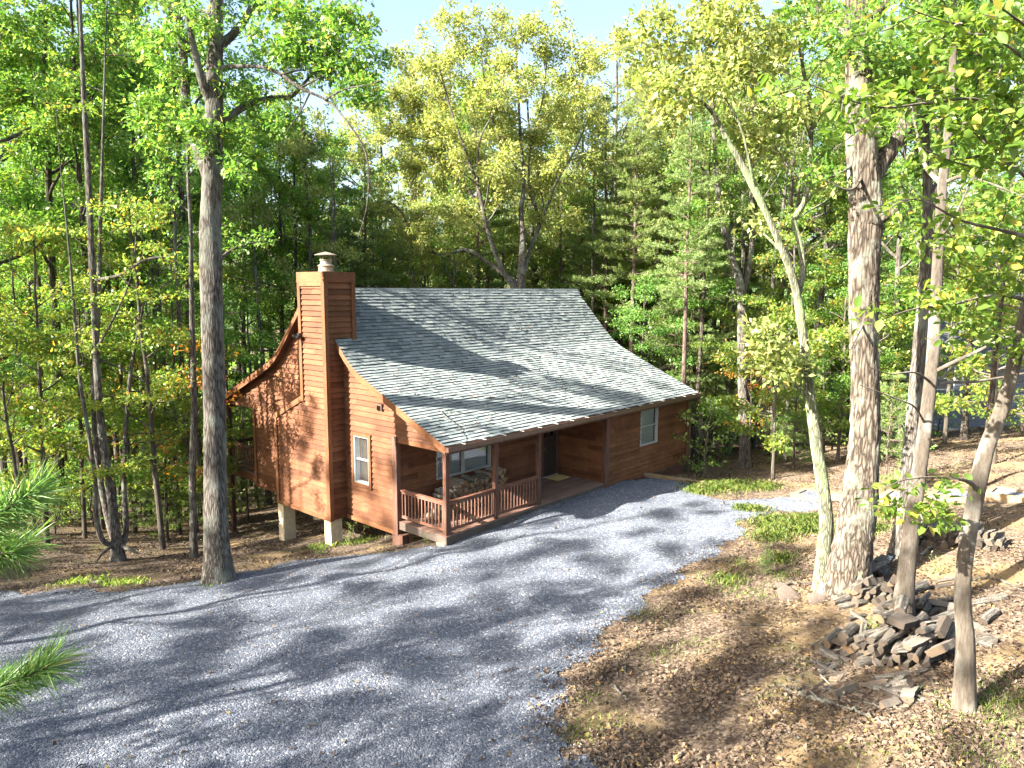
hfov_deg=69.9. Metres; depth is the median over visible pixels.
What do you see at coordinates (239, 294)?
understory tree
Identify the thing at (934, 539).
firewood log
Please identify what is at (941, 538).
firewood log
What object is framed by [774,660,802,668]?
fallen branch
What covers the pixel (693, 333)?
understory tree
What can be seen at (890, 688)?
firewood log
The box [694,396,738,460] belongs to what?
shrub
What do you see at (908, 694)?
firewood log
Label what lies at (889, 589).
firewood log
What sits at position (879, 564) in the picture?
firewood log
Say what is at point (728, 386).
broadleaf tree
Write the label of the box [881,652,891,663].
firewood log
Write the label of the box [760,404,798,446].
shrub
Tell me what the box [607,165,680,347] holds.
broadleaf tree
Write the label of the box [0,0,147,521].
broadleaf tree
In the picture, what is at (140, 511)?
shrub
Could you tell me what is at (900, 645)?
firewood log
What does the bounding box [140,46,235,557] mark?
broadleaf tree
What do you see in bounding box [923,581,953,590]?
firewood log
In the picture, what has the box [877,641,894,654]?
firewood log
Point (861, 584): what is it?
firewood log
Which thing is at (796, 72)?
broadleaf tree
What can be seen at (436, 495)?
firewood log
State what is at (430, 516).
firewood log
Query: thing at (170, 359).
understory tree
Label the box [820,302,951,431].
understory tree
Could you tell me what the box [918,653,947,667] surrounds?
firewood log
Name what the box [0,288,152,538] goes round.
understory tree
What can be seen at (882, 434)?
shrub
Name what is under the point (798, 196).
broadleaf tree
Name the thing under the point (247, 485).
young pine
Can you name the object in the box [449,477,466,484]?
firewood log
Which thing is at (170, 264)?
broadleaf tree
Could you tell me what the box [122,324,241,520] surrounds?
understory tree
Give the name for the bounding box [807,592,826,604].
rock
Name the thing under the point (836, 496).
landscape timber
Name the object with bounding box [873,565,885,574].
firewood log
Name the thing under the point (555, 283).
broadleaf tree
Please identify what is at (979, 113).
leaning tree
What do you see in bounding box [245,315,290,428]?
understory tree
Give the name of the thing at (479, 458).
window
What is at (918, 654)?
firewood log
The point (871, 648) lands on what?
firewood log
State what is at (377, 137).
broadleaf tree
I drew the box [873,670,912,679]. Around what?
firewood log
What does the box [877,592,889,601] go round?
firewood log
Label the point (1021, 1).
broadleaf tree
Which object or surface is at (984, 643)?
firewood log
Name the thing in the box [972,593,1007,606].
firewood log
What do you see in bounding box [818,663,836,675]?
firewood log
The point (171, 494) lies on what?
shrub
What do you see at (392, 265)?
understory tree
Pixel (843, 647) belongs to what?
firewood log
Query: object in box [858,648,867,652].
firewood log
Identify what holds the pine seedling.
on the ground at (708, 619)
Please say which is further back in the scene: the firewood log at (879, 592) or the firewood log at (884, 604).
the firewood log at (879, 592)
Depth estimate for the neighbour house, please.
43.26 m
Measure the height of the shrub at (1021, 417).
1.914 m
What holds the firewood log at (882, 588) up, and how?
on the firewood log at (882, 597)
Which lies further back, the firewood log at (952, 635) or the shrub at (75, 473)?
the shrub at (75, 473)
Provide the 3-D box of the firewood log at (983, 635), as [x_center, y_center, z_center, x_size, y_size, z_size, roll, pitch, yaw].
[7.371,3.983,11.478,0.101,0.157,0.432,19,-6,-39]
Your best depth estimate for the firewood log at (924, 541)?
16.78 m
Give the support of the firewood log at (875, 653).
on the firewood log at (885, 658)
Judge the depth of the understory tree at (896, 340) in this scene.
33.13 m
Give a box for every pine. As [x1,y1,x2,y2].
[0,454,98,721]
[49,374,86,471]
[121,384,202,540]
[226,406,271,520]
[634,264,715,433]
[700,297,765,432]
[760,364,828,469]
[847,371,908,491]
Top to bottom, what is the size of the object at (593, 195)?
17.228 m
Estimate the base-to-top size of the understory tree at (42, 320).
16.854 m
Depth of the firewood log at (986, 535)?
15.79 m
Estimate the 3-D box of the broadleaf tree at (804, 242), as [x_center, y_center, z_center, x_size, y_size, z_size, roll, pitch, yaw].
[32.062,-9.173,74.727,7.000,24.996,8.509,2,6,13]
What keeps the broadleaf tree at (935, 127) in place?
on the ground at (708, 619)
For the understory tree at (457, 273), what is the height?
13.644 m
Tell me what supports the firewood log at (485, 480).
on the firewood log
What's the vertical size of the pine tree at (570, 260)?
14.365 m
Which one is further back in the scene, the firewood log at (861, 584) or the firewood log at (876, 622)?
the firewood log at (861, 584)
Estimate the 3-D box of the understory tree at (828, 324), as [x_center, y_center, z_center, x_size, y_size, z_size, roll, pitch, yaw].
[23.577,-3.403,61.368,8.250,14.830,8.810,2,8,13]
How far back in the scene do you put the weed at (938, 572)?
14.93 m
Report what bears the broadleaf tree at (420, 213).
on the ground at (708, 619)
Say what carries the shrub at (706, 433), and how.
on the ground at (708, 619)
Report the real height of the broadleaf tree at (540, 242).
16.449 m
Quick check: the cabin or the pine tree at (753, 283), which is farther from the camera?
the pine tree at (753, 283)
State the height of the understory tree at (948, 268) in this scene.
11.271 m
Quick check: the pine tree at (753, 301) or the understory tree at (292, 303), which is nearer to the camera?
the understory tree at (292, 303)
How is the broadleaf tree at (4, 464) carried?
on the ground at (708, 619)
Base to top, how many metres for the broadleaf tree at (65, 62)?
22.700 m
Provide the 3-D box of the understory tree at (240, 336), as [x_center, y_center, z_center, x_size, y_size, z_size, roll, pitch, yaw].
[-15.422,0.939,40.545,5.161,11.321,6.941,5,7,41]
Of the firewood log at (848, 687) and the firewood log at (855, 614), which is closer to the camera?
the firewood log at (848, 687)
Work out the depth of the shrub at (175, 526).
27.81 m
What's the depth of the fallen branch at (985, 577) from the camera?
14.07 m
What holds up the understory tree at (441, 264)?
on the ground at (708, 619)
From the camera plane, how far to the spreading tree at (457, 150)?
34.45 m
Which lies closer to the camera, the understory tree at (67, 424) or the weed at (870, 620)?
the weed at (870, 620)
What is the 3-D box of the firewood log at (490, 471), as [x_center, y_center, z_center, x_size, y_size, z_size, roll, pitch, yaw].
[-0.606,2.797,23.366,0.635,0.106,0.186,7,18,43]
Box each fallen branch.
[86,577,110,583]
[612,683,627,699]
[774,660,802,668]
[919,543,940,556]
[972,573,1022,590]
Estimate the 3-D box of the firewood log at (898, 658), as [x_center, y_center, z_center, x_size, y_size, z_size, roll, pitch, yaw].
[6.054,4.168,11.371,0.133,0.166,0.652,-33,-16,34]
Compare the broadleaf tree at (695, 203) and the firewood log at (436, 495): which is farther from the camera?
the broadleaf tree at (695, 203)
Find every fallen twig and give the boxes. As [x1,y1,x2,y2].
[439,410,464,439]
[697,712,722,729]
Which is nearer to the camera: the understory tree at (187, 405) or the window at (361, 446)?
the window at (361, 446)
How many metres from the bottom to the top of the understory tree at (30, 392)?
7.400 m
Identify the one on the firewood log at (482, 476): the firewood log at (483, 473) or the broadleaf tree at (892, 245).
the firewood log at (483, 473)
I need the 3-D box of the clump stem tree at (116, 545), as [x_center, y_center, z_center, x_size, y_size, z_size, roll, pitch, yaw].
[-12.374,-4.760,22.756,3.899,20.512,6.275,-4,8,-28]
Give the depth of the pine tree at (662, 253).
45.65 m
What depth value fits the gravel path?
21.05 m
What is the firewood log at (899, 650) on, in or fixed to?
on the firewood log at (910, 654)
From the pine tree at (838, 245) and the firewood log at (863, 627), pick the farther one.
the pine tree at (838, 245)
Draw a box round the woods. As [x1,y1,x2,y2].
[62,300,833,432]
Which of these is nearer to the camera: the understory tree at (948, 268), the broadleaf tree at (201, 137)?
the understory tree at (948, 268)
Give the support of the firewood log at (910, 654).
on the firewood log at (905, 663)
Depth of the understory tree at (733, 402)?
27.11 m
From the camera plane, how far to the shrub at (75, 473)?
32.85 m
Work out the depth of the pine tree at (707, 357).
34.21 m
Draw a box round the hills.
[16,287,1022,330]
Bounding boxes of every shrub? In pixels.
[2,471,64,535]
[23,481,51,526]
[26,438,70,477]
[34,490,79,533]
[48,472,92,524]
[62,474,92,519]
[63,479,93,524]
[64,461,90,500]
[67,475,92,512]
[100,491,139,532]
[118,464,164,520]
[136,478,184,538]
[146,474,201,533]
[183,483,230,520]
[184,494,202,523]
[670,394,745,477]
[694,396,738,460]
[699,413,724,446]
[757,421,795,457]
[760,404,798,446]
[760,421,792,462]
[820,395,850,449]
[825,404,849,442]
[828,385,850,437]
[881,384,904,445]
[881,392,937,456]
[932,391,957,436]
[1008,397,1023,433]
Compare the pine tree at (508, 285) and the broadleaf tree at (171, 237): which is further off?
the pine tree at (508, 285)
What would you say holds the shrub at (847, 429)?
on the ground at (708, 619)
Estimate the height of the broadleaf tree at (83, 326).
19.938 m
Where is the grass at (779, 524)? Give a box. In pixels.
[39,476,1023,767]
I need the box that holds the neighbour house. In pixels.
[830,295,1023,431]
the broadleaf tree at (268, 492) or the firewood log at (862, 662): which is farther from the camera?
the broadleaf tree at (268, 492)
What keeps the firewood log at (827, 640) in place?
on the firewood log at (818, 645)
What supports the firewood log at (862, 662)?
on the ground at (708, 619)
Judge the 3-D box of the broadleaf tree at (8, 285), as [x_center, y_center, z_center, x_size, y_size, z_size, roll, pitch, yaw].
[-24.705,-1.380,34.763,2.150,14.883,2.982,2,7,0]
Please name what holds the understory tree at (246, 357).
on the ground at (708, 619)
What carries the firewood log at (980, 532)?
on the firewood log
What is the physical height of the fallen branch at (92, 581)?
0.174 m
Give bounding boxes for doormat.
[545,474,569,480]
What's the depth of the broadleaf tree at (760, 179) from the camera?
44.48 m
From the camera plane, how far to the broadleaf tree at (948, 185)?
79.30 m
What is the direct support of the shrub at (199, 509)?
on the ground at (708, 619)
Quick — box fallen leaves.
[0,424,1023,767]
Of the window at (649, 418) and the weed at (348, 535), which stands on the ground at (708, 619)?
the weed at (348, 535)
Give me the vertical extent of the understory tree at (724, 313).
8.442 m
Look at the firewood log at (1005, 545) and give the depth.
15.62 m
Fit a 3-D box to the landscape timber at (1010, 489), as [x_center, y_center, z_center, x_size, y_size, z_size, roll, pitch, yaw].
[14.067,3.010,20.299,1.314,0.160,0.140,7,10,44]
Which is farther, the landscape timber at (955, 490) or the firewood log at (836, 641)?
the landscape timber at (955, 490)
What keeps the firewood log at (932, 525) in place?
on the firewood log at (929, 533)
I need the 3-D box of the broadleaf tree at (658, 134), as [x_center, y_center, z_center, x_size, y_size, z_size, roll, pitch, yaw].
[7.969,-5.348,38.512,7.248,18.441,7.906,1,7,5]
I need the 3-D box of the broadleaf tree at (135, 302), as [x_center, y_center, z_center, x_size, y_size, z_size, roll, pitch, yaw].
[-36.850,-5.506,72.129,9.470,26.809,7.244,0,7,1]
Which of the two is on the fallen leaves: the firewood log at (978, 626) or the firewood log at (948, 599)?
the firewood log at (948, 599)
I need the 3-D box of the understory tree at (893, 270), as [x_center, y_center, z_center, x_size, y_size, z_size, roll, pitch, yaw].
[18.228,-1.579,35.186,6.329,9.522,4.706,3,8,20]
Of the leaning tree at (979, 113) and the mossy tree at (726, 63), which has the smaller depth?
the leaning tree at (979, 113)
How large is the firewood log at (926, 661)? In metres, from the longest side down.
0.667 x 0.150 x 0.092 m
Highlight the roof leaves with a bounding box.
[350,308,672,429]
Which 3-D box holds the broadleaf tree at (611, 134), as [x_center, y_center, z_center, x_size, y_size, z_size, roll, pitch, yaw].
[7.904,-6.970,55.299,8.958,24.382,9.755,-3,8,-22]
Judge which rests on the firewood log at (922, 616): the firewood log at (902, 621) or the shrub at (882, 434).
the firewood log at (902, 621)
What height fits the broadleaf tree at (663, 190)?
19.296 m
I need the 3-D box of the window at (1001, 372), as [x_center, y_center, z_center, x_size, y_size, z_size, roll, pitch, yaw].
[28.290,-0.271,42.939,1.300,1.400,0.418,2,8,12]
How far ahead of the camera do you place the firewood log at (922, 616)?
11.88 m
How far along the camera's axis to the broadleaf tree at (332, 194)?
33.51 m
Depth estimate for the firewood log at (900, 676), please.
10.59 m
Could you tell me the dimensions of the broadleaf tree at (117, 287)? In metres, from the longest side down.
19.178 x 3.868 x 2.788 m
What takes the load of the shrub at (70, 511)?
on the ground at (708, 619)
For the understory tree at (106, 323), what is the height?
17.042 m
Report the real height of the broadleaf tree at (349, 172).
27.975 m
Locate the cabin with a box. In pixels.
[225,252,701,546]
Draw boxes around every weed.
[312,541,328,555]
[345,523,355,546]
[866,616,878,628]
[926,550,954,574]
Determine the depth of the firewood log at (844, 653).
11.84 m
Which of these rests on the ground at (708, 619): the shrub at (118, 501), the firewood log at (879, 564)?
the shrub at (118, 501)
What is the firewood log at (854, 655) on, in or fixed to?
on the ground at (708, 619)
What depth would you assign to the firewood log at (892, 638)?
11.45 m
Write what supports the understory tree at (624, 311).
on the ground at (708, 619)
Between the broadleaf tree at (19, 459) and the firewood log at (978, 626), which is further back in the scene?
the broadleaf tree at (19, 459)
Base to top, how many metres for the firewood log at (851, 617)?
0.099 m
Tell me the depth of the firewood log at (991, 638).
11.34 m
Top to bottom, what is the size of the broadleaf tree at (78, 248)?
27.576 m
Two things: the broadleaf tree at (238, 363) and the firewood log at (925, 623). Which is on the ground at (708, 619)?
the broadleaf tree at (238, 363)
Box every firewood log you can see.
[423,512,440,520]
[427,503,441,510]
[433,493,450,499]
[435,488,452,496]
[442,482,458,488]
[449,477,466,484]
[449,482,461,488]
[449,488,460,494]
[461,474,476,481]
[472,474,487,483]
[473,474,488,480]
[474,471,490,476]
[475,483,482,488]
[484,468,501,474]
[490,466,505,473]
[808,660,825,663]
[815,640,835,649]
[816,662,840,674]
[818,646,853,661]
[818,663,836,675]
[823,627,841,648]
[823,661,845,666]
[830,594,851,605]
[831,637,842,645]
[831,681,859,697]
[832,648,841,653]
[837,602,855,609]
[838,622,859,642]
[840,650,849,657]
[842,632,858,650]
[842,636,854,646]
[844,582,855,593]
[847,613,866,620]
[848,646,857,653]
[850,579,862,594]
[850,610,869,623]
[850,651,862,659]
[851,642,860,649]
[852,597,872,607]
[853,593,865,598]
[853,626,881,641]
[854,655,883,668]
[855,575,873,588]
[858,558,888,577]
[858,586,873,593]
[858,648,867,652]
[859,622,868,640]
[859,678,886,687]
[860,641,869,649]
[862,577,883,585]
[863,653,885,668]
[864,591,872,599]
[866,625,891,643]
[867,638,881,653]
[869,620,878,627]
[870,583,881,593]
[871,596,880,605]
[871,609,887,614]
[871,645,886,656]
[872,590,881,597]
[872,608,897,623]
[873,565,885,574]
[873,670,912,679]
[873,684,901,692]
[875,554,887,561]
[876,598,892,609]
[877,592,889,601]
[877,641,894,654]
[878,565,891,578]
[878,627,895,646]
[879,687,906,702]
[879,697,901,709]
[880,581,887,592]
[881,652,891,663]
[882,644,893,653]
[882,674,905,687]
[883,628,909,645]
[883,677,913,687]
[884,584,894,593]
[887,574,895,586]
[887,613,919,629]
[887,655,895,666]
[891,636,904,654]
[892,654,904,662]
[893,643,934,653]
[894,594,909,613]
[896,635,911,655]
[900,656,914,667]
[900,686,919,703]
[903,631,937,650]
[907,650,915,660]
[909,632,920,639]
[910,611,929,630]
[912,641,928,663]
[913,665,932,675]
[915,579,929,593]
[915,591,930,608]
[915,624,936,633]
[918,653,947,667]
[919,601,931,613]
[920,620,937,626]
[921,538,927,545]
[922,642,933,666]
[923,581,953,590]
[924,638,955,657]
[927,522,935,530]
[927,530,935,536]
[927,540,935,545]
[927,598,953,607]
[928,607,939,616]
[929,609,953,620]
[930,535,936,541]
[930,601,953,613]
[932,615,952,637]
[932,638,942,642]
[935,576,953,582]
[937,534,947,541]
[938,597,953,601]
[940,539,948,548]
[942,621,954,640]
[943,628,955,640]
[945,522,959,532]
[947,536,955,541]
[948,525,960,536]
[948,536,956,546]
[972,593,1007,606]
[973,621,987,632]
[975,631,998,644]
[975,635,995,645]
[976,537,985,546]
[977,527,983,538]
[978,607,999,625]
[979,641,992,646]
[982,544,991,551]
[983,529,995,538]
[984,538,996,545]
[990,531,1004,538]
[991,545,998,551]
[994,535,1005,546]
[999,541,1009,550]
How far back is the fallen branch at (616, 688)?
11.93 m
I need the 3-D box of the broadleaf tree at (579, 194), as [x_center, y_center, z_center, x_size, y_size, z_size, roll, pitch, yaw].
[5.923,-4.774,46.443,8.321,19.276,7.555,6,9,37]
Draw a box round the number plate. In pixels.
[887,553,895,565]
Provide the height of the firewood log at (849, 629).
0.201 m
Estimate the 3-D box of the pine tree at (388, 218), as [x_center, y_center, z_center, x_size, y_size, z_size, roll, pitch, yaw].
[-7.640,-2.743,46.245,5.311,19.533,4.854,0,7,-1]
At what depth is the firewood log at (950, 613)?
12.43 m
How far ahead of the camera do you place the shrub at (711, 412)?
27.84 m
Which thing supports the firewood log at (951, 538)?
on the firewood log at (951, 543)
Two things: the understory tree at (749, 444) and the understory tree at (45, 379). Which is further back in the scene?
the understory tree at (45, 379)
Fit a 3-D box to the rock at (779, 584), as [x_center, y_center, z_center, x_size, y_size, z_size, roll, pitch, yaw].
[5.881,4.417,15.870,0.355,0.190,0.254,2,8,15]
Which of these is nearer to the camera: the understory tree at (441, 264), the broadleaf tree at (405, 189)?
the understory tree at (441, 264)
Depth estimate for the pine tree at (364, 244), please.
36.82 m
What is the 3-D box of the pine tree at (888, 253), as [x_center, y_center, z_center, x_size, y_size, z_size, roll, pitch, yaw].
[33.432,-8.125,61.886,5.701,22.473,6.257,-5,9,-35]
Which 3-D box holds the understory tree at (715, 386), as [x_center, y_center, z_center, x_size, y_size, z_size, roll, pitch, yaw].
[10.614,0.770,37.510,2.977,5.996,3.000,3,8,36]
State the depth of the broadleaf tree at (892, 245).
68.43 m
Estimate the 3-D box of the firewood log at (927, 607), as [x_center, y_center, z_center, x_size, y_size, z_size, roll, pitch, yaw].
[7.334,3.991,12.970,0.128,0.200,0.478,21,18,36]
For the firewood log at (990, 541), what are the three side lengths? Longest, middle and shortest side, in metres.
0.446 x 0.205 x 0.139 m
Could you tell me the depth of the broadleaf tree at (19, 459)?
31.41 m
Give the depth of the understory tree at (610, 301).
38.40 m
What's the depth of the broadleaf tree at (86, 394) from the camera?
36.31 m
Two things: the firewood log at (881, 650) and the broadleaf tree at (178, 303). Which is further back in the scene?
the broadleaf tree at (178, 303)
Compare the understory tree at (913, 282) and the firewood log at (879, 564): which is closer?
the firewood log at (879, 564)
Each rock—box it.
[775,583,787,588]
[776,585,800,601]
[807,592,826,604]
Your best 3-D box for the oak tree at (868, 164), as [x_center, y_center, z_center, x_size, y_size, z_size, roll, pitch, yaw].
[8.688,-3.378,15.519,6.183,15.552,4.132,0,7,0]
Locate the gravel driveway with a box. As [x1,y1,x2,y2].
[0,478,817,767]
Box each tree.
[0,0,98,478]
[0,0,125,274]
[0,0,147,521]
[0,0,159,529]
[0,0,170,461]
[0,7,142,491]
[0,32,60,474]
[0,73,97,477]
[0,214,160,545]
[0,219,115,516]
[0,233,170,501]
[0,272,46,469]
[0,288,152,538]
[0,312,115,551]
[0,353,33,382]
[0,423,8,503]
[1,186,202,549]
[1,254,22,474]
[2,126,142,357]
[2,275,59,417]
[3,354,88,476]
[5,179,51,480]
[12,344,77,458]
[19,0,196,505]
[23,368,122,490]
[26,312,189,532]
[30,5,224,460]
[36,0,189,562]
[39,152,92,491]
[41,67,195,407]
[42,267,91,434]
[44,268,153,407]
[49,264,162,458]
[52,84,130,517]
[58,233,248,512]
[75,124,138,499]
[78,0,277,517]
[83,357,185,465]
[89,274,240,535]
[93,54,186,515]
[102,183,121,507]
[103,211,172,355]
[104,72,237,350]
[112,312,247,498]
[115,0,397,584]
[119,353,230,471]
[122,221,164,328]
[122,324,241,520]
[123,220,175,511]
[123,384,248,505]
[125,151,180,510]
[131,71,253,288]
[137,118,200,532]
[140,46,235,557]
[152,293,281,514]
[157,191,194,482]
[167,232,237,347]
[169,59,273,485]
[169,86,300,500]
[170,308,269,452]
[171,329,259,499]
[182,153,200,324]
[186,282,288,506]
[196,109,293,435]
[222,67,379,324]
[222,85,337,363]
[223,111,357,494]
[227,361,266,502]
[228,176,273,504]
[230,104,359,325]
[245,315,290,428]
[248,128,346,348]
[266,298,294,356]
[285,69,445,287]
[290,157,367,307]
[299,141,366,271]
[304,165,362,271]
[305,145,352,271]
[315,206,369,271]
[326,39,486,284]
[326,145,412,287]
[326,238,424,287]
[338,215,371,287]
[351,195,486,287]
[355,196,397,287]
[356,205,458,287]
[359,0,616,288]
[362,179,447,286]
[366,184,418,287]
[366,255,458,287]
[376,35,535,287]
[376,143,448,287]
[405,219,511,287]
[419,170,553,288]
[423,110,518,288]
[425,46,559,284]
[425,59,638,302]
[441,210,483,285]
[474,159,575,288]
[475,151,549,288]
[501,56,655,314]
[505,170,601,287]
[509,169,623,315]
[512,21,722,344]
[526,168,577,288]
[527,175,628,332]
[538,157,680,321]
[548,121,676,330]
[555,196,616,332]
[558,92,648,331]
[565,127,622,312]
[584,216,680,356]
[586,66,667,353]
[589,4,777,444]
[592,85,702,361]
[596,99,737,370]
[599,0,885,592]
[605,275,682,381]
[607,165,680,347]
[621,166,676,374]
[628,241,767,423]
[633,103,740,378]
[642,145,781,446]
[644,81,733,469]
[646,273,725,410]
[651,146,741,456]
[659,108,754,463]
[667,16,820,468]
[674,88,805,437]
[679,11,807,402]
[688,236,829,440]
[690,342,737,418]
[691,209,850,462]
[692,341,752,451]
[696,125,759,454]
[697,110,770,442]
[708,282,830,456]
[710,0,876,455]
[710,0,916,444]
[711,61,778,279]
[711,299,848,478]
[713,35,895,445]
[715,345,770,469]
[718,277,766,419]
[724,155,757,449]
[729,92,835,445]
[731,0,1023,714]
[732,171,816,424]
[750,53,821,447]
[752,252,771,403]
[760,255,835,425]
[761,251,891,450]
[768,72,896,376]
[774,0,1023,600]
[776,53,826,419]
[776,252,915,461]
[785,19,933,432]
[787,237,946,402]
[793,268,844,388]
[795,116,894,438]
[798,257,939,414]
[803,174,842,387]
[820,6,973,446]
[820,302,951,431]
[824,0,978,295]
[831,282,944,416]
[837,253,957,442]
[843,135,919,283]
[845,192,916,290]
[848,313,925,443]
[860,0,1023,616]
[872,0,1002,558]
[875,0,1023,254]
[878,191,1023,444]
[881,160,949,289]
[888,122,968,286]
[890,128,969,270]
[901,152,999,293]
[908,2,1023,439]
[914,106,1023,422]
[924,182,1023,404]
[931,0,1023,428]
[935,230,1023,463]
[951,150,1018,273]
[966,16,1023,435]
[983,164,1023,294]
[985,0,1023,226]
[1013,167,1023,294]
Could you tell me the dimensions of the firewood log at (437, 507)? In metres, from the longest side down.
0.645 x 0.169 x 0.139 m
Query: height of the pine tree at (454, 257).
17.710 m
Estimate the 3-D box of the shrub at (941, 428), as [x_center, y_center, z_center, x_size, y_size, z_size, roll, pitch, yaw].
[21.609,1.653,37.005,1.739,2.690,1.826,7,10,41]
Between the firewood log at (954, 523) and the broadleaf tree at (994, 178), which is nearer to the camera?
the firewood log at (954, 523)
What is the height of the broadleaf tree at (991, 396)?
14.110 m
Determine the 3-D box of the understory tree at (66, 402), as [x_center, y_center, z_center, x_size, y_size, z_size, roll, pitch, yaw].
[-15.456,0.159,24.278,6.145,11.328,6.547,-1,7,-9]
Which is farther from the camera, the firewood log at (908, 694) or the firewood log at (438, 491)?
the firewood log at (438, 491)
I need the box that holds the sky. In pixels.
[0,0,1023,295]
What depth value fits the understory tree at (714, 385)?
54.09 m
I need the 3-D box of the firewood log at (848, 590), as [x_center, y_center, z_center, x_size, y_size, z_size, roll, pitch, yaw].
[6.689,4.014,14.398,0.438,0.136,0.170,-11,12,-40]
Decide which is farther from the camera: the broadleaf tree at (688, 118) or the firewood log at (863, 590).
the broadleaf tree at (688, 118)
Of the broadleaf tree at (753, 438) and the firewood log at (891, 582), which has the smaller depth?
the firewood log at (891, 582)
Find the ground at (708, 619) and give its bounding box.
[0,329,1023,767]
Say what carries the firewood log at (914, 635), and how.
on the firewood log at (899, 650)
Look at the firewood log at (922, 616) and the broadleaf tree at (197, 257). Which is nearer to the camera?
the firewood log at (922, 616)
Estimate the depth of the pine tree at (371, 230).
40.95 m
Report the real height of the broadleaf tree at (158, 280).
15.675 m
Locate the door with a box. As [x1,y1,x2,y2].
[544,431,554,475]
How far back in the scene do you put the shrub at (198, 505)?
29.36 m
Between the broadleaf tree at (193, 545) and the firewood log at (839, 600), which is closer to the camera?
the firewood log at (839, 600)
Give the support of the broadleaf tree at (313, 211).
on the ground at (708, 619)
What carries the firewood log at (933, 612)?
on the ground at (708, 619)
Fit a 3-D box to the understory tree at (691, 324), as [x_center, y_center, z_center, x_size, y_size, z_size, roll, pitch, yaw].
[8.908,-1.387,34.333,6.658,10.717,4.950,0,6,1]
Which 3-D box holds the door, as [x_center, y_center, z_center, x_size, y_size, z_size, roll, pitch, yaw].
[1.338,2.325,26.398,0.122,1.945,0.750,7,10,41]
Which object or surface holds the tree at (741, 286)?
on the ground at (708, 619)
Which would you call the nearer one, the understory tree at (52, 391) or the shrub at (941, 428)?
the understory tree at (52, 391)
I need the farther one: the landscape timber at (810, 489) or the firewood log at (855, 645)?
the landscape timber at (810, 489)
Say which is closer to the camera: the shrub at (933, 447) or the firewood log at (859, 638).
the firewood log at (859, 638)
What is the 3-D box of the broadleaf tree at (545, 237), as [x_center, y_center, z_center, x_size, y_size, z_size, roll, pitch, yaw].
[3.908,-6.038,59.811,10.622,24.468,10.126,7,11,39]
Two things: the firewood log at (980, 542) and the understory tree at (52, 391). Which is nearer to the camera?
the firewood log at (980, 542)
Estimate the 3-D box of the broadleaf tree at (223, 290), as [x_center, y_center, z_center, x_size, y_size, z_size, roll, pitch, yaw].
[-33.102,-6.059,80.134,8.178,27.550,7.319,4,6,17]
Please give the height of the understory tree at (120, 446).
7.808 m
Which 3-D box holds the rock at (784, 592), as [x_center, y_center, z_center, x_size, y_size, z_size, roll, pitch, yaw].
[5.825,4.472,15.420,0.530,0.310,0.617,-2,8,-14]
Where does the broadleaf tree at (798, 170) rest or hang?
on the ground at (708, 619)
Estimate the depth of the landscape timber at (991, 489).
20.40 m
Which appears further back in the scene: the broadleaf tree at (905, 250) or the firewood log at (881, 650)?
the broadleaf tree at (905, 250)
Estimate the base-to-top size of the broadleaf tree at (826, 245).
21.190 m
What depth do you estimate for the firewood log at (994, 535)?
15.67 m
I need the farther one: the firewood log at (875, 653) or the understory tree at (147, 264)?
the understory tree at (147, 264)
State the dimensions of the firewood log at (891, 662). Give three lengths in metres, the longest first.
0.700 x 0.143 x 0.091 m
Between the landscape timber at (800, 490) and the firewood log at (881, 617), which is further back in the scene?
the landscape timber at (800, 490)
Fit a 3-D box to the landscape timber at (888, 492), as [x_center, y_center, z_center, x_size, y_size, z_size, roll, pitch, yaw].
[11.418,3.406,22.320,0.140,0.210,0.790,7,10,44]
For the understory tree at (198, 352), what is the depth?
26.95 m
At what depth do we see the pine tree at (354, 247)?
38.04 m
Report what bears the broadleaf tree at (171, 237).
on the ground at (708, 619)
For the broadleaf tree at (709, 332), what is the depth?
40.96 m
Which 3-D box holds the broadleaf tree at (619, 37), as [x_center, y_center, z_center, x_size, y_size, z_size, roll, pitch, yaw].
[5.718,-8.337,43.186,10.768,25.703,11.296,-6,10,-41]
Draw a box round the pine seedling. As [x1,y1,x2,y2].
[756,545,773,573]
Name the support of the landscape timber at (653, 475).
on the ground at (708, 619)
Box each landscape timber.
[644,472,703,483]
[790,492,832,501]
[794,488,806,493]
[803,487,831,494]
[832,492,840,500]
[879,494,896,503]
[882,490,892,494]
[928,492,965,502]
[943,487,967,492]
[984,491,1023,502]
[986,486,996,491]
[992,485,1023,492]
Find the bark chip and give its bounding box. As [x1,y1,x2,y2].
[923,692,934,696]
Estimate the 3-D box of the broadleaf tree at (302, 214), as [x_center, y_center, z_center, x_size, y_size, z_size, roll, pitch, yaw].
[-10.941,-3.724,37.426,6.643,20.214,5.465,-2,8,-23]
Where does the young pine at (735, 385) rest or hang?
on the ground at (708, 619)
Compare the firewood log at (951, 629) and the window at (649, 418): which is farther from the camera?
the window at (649, 418)
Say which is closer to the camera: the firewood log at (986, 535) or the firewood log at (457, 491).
the firewood log at (986, 535)
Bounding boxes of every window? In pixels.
[351,431,372,489]
[436,445,490,479]
[639,408,657,446]
[937,367,955,389]
[982,368,1004,390]
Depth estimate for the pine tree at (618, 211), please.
35.13 m
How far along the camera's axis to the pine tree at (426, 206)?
60.37 m
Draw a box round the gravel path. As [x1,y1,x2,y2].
[800,489,1023,499]

